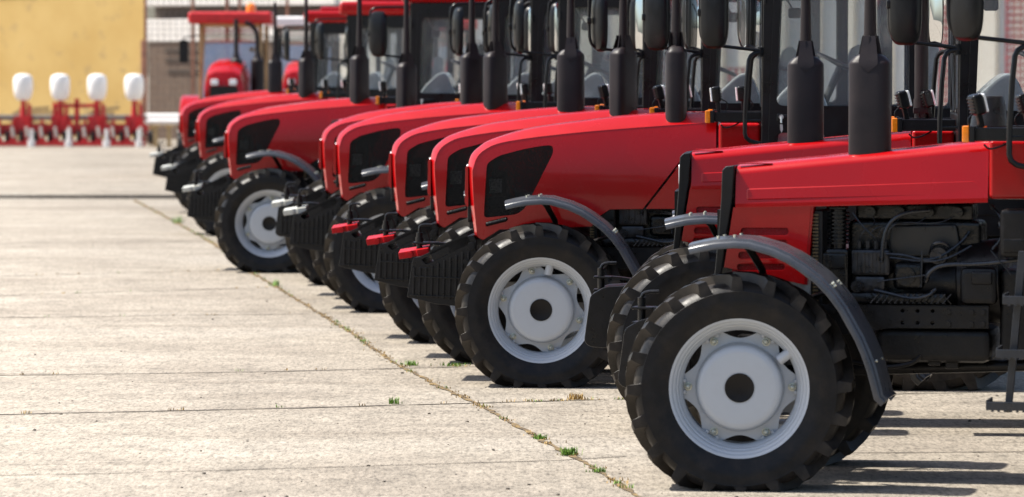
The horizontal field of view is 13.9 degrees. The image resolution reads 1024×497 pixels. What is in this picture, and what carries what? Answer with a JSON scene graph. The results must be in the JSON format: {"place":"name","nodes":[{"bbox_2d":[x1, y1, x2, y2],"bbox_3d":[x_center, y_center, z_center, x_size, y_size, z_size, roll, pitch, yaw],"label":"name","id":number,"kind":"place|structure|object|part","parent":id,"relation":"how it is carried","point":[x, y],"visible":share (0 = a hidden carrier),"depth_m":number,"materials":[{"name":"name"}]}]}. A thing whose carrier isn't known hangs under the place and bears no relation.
{"place":"outdoors","nodes":[
{"label":"outdoors","id":0,"kind":"place"},
{"bbox_2d":[0,0,143,137],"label":"yellow building","id":1,"kind":"structure","parent":0,"point":[77,42],"depth_m":147.56,"materials":[{"name":"paint"}]},
{"bbox_2d":[147,6,154,74],"label":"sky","id":2,"kind":"structure","parent":0,"point":[148,7],"materials":[{"name":"white"}]},
{"bbox_2d":[0,199,1023,496],"bbox_3d":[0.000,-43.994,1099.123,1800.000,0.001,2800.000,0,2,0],"label":"ground","id":3,"kind":"structure","parent":0,"point":[184,351],"depth_m":29.97,"materials":[{"name":"concrete"}]},
{"bbox_2d":[0,75,176,198],"bbox_3d":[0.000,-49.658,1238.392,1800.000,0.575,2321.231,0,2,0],"label":"raised slab","id":4,"kind":"structure","parent":3,"relation":"on","point":[79,172],"depth_m":96.11,"materials":[{"name":"concrete"}]},
{"bbox_2d":[10,106,52,139],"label":"timber heap","id":5,"kind":"object","parent":4,"relation":"on","point":[36,112],"visible":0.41,"depth_m":140.98,"materials":[{"name":"brown wood"}]},
{"bbox_2d":[0,74,152,146],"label":"seed drill","id":6,"kind":"object","parent":4,"relation":"on","point":[29,133],"visible":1,"depth_m":128.63,"materials":[{"name":"red paint"}]},
{"bbox_2d":[81,106,118,139],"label":"timber heap","id":7,"kind":"object","parent":4,"relation":"on","point":[106,112],"visible":0.23,"depth_m":140.98,"materials":[{"name":"brown wood"}]},
{"bbox_2d":[141,40,143,114],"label":"steel post","id":8,"kind":"object","parent":4,"relation":"on","point":[142,64],"visible":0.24,"depth_m":132.34,"materials":[{"name":"metal"}]},
{"bbox_2d":[151,125,160,146],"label":"wooden block","id":9,"kind":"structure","parent":4,"relation":"on","point":[155,135],"depth_m":127.91,"materials":[{"name":"brown wood"}]},
{"bbox_2d":[145,114,178,145],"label":"pipe stack","id":10,"kind":"object","parent":4,"relation":"on","point":[153,119],"visible":0.51,"depth_m":130.92,"materials":[{"name":"white plastic"}]},
{"bbox_2d":[164,125,173,146],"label":"wooden block","id":11,"kind":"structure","parent":4,"relation":"on","point":[168,135],"depth_m":127.91,"materials":[{"name":"brown wood"}]},
{"bbox_2d":[144,0,288,143],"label":"wire fence","id":12,"kind":"object","parent":4,"relation":"on","point":[193,76],"visible":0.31,"depth_m":133.82,"materials":[{"name":"grey metal"}]},
{"bbox_2d":[225,0,228,57],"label":"steel post","id":13,"kind":"object","parent":4,"relation":"on","point":[226,33],"visible":0.2,"depth_m":95.84,"materials":[{"name":"grey metal"}]},
{"bbox_2d":[177,3,280,145],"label":"facing tractor","id":14,"kind":"object","parent":4,"relation":"on","point":[225,76],"visible":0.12,"depth_m":92.07,"materials":[{"name":"red paint"}]},
{"bbox_2d":[147,0,340,138],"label":"brick shed","id":15,"kind":"structure","parent":4,"relation":"on","point":[163,39],"depth_m":142.41,"materials":[{"name":"brick"}]},
{"bbox_2d":[263,16,346,89],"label":"facing tractor","id":16,"kind":"object","parent":4,"relation":"on","point":[291,70],"visible":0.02,"depth_m":100.07,"materials":[{"name":"red paint"}]},
{"bbox_2d":[395,20,484,71],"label":"facing tractor","id":17,"kind":"object","parent":4,"relation":"on","point":[481,51],"visible":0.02,"depth_m":104.19,"materials":[{"name":"black paint"}]},
{"bbox_2d":[728,67,745,80],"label":"lattice rack","id":18,"kind":"object","parent":4,"relation":"on","point":[736,71],"visible":0.13,"depth_m":93.90,"materials":[{"name":"grey metal"}]},
{"bbox_2d":[938,5,947,105],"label":"lattice rack","id":19,"kind":"object","parent":4,"relation":"on","point":[945,28],"visible":0.06,"depth_m":94.91,"materials":[{"name":"white metal"}]},
{"bbox_2d":[1005,0,1023,92],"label":"lattice rack","id":20,"kind":"object","parent":4,"relation":"on","point":[1015,29],"visible":0.36,"depth_m":95.88,"materials":[{"name":"grey metal"}]},
{"bbox_2d":[12,270,223,275],"bbox_3d":[-5.610,0.311,49.227,5.645,0.001,0.088,-1,3,-27],"label":"slab joint","id":21,"kind":"object","parent":3,"relation":"on","point":[98,273],"visible":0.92,"depth_m":49.59,"materials":[{"name":"concrete"}]},
{"bbox_2d":[26,287,260,294],"bbox_3d":[-5.031,0.487,45.051,5.420,0.001,0.160,-1,3,-29],"label":"slab joint","id":22,"kind":"object","parent":3,"relation":"on","point":[159,290],"visible":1,"depth_m":45.75,"materials":[{"name":"concrete"}]},
{"bbox_2d":[168,215,184,222],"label":"grass tuft","id":23,"kind":"object","parent":3,"relation":"on","point":[180,220],"visible":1,"depth_m":66.07,"materials":[{"name":"green plant"}]},
{"bbox_2d":[68,313,328,316],"bbox_3d":[-4.552,0.666,40.814,5.631,0.001,0.155,-1,2,-13],"label":"slab joint","id":24,"kind":"object","parent":3,"relation":"on","point":[163,315],"visible":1,"depth_m":41.06,"materials":[{"name":"concrete"}]},
{"bbox_2d":[48,366,474,374],"bbox_3d":[-3.054,0.988,33.188,5.845,0.001,0.181,-1,2,-15],"label":"slab joint","id":25,"kind":"object","parent":3,"relation":"on","point":[268,371],"visible":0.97,"depth_m":33.52,"materials":[{"name":"concrete"}]},
{"bbox_2d":[268,279,279,285],"bbox_3d":[-2.636,0.374,46.724,0.180,0.084,0.143,0,2,0],"label":"grass tuft","id":26,"kind":"object","parent":3,"relation":"on","point":[276,283],"visible":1,"depth_m":46.72,"materials":[{"name":"green plant"}]},
{"bbox_2d":[149,2,403,209],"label":"red tractor","id":27,"kind":"object","parent":3,"relation":"on","point":[187,149],"visible":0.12,"depth_m":70.90,"materials":[{"name":"paint"}]},
{"bbox_2d":[0,399,605,414],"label":"slab joint","id":28,"kind":"object","parent":3,"relation":"on","point":[301,407],"visible":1,"depth_m":29.83,"materials":[{"name":"concrete"}]},
{"bbox_2d":[161,0,460,235],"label":"red tractor","id":29,"kind":"object","parent":3,"relation":"on","point":[210,160],"visible":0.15,"depth_m":61.44,"materials":[{"name":"paint"}]},
{"bbox_3d":[-0.816,-2.787,61.542,0.006,0.960,1.395,0,2,4],"label":"rear window","id":30,"kind":"part","parent":29,"relation":"part of","materials":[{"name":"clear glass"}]},
{"bbox_2d":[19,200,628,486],"bbox_3d":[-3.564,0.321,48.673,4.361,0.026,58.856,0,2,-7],"label":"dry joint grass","id":31,"kind":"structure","parent":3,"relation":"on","point":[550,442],"depth_m":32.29,"materials":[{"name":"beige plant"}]},
{"bbox_2d":[30,456,619,474],"bbox_3d":[-1.843,1.324,25.207,5.392,0.001,0.185,-1,3,-17],"label":"slab joint","id":32,"kind":"object","parent":3,"relation":"on","point":[343,466],"visible":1,"depth_m":25.38,"materials":[{"name":"concrete"}]},
{"bbox_2d":[44,203,633,488],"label":"joint grass","id":33,"kind":"structure","parent":3,"relation":"on","point":[364,340],"depth_m":34.42,"materials":[{"name":"green plant"}]},
{"bbox_2d":[182,0,529,272],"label":"red tractor","id":34,"kind":"object","parent":3,"relation":"on","point":[235,205],"visible":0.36,"depth_m":50.23,"materials":[{"name":"paint"}]},
{"bbox_2d":[133,200,640,496],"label":"expansion joint","id":35,"kind":"object","parent":3,"relation":"on","point":[517,425],"visible":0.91,"depth_m":31.00,"materials":[{"name":"soil"}]},
{"bbox_2d":[586,466,605,472],"bbox_3d":[0.508,1.315,25.016,0.121,0.035,0.081,-1,3,-29],"label":"grass tuft","id":36,"kind":"object","parent":35,"relation":"on","point":[594,470],"visible":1,"depth_m":25.02,"materials":[{"name":"green plant"}]},
{"bbox_2d":[389,397,402,403],"bbox_3d":[-0.844,1.085,30.171,0.124,0.059,0.098,1,3,27],"label":"grass tuft","id":37,"kind":"object","parent":3,"relation":"on","point":[396,400],"visible":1,"depth_m":30.16,"materials":[{"name":"green plant"}]},
{"bbox_2d":[400,360,417,365],"bbox_3d":[-0.815,0.924,34.122,0.150,0.048,0.128,1,3,30],"label":"grass tuft","id":38,"kind":"object","parent":3,"relation":"on","point":[411,363],"visible":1,"depth_m":34.10,"materials":[{"name":"green plant"}]},
{"bbox_2d":[275,0,618,284],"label":"red tractor","id":39,"kind":"object","parent":3,"relation":"on","point":[406,95],"visible":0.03,"depth_m":47.32,"materials":[{"name":"paint"}]},
{"bbox_2d":[430,362,470,366],"bbox_3d":[-0.496,0.933,34.076,0.274,0.034,0.209,1,3,27],"label":"grass tuft","id":40,"kind":"object","parent":3,"relation":"on","point":[443,364],"visible":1,"depth_m":34.04,"materials":[{"name":"green plant"}]},
{"bbox_2d":[271,0,641,295],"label":"red tractor","id":41,"kind":"object","parent":3,"relation":"on","point":[471,58],"visible":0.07,"depth_m":44.68,"materials":[{"name":"paint"}]},
{"bbox_2d":[283,0,697,312],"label":"red tractor","id":42,"kind":"object","parent":3,"relation":"on","point":[361,174],"visible":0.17,"depth_m":42.18,"materials":[{"name":"paint"}]},
{"bbox_2d":[19,244,1002,496],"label":"pebbles","id":43,"kind":"object","parent":3,"relation":"on","point":[428,413],"visible":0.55,"depth_m":27.87,"materials":[{"name":"grey stone"}]},
{"bbox_2d":[533,433,546,439],"bbox_3d":[0.183,1.216,27.275,0.084,0.041,0.086,-1,3,-20],"label":"grass tuft","id":44,"kind":"object","parent":3,"relation":"on","point":[538,437],"visible":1,"depth_m":27.26,"materials":[{"name":"green plant"}]},
{"bbox_2d":[560,446,582,455],"bbox_3d":[0.355,1.256,26.130,0.186,0.060,0.108,0,2,0],"label":"grass tuft","id":45,"kind":"object","parent":3,"relation":"on","point":[571,451],"visible":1,"depth_m":26.11,"materials":[{"name":"green plant"}]},
{"bbox_2d":[331,0,819,343],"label":"red tractor","id":46,"kind":"object","parent":3,"relation":"on","point":[408,176],"visible":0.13,"depth_m":37.49,"materials":[{"name":"paint"}]},
{"bbox_2d":[567,392,584,399],"bbox_3d":[0.456,1.070,30.591,0.172,0.054,0.140,-2,3,-41],"label":"grass tuft","id":47,"kind":"object","parent":3,"relation":"on","point":[576,396],"visible":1,"depth_m":30.57,"materials":[{"name":"brown plant"}]},
{"bbox_2d":[366,0,891,363],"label":"red tractor","id":48,"kind":"object","parent":3,"relation":"on","point":[448,161],"visible":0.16,"depth_m":34.94,"materials":[{"name":"paint"}]},
{"bbox_2d":[398,0,1018,390],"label":"red tractor","id":49,"kind":"object","parent":3,"relation":"on","point":[518,292],"visible":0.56,"depth_m":32.26,"materials":[{"name":"metal"}]},
{"bbox_2d":[584,0,1023,400],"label":"red tractor","id":50,"kind":"object","parent":3,"relation":"on","point":[665,271],"visible":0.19,"depth_m":28.31,"materials":[{"name":"paint"}]},
{"bbox_2d":[618,0,1023,490],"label":"red tractor","id":51,"kind":"object","parent":3,"relation":"on","point":[801,311],"visible":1,"depth_m":24.21,"materials":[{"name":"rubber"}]},
{"bbox_2d":[853,451,1023,452],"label":"slab joint","id":52,"kind":"object","parent":3,"relation":"on","point":[914,452],"visible":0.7,"depth_m":26.31,"materials":[{"name":"concrete"}]},
{"bbox_2d":[899,391,1014,393],"bbox_3d":[3.095,1.073,31.171,4.835,0.001,0.055,-1,2,-14],"label":"slab joint","id":53,"kind":"object","parent":3,"relation":"on","point":[949,392],"visible":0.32,"depth_m":31.22,"materials":[{"name":"concrete"}]},
{"bbox_2d":[340,0,1023,105],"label":"pale hall","id":54,"kind":"structure","parent":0,"point":[991,59],"depth_m":114.72,"materials":[{"name":"beige tile"}]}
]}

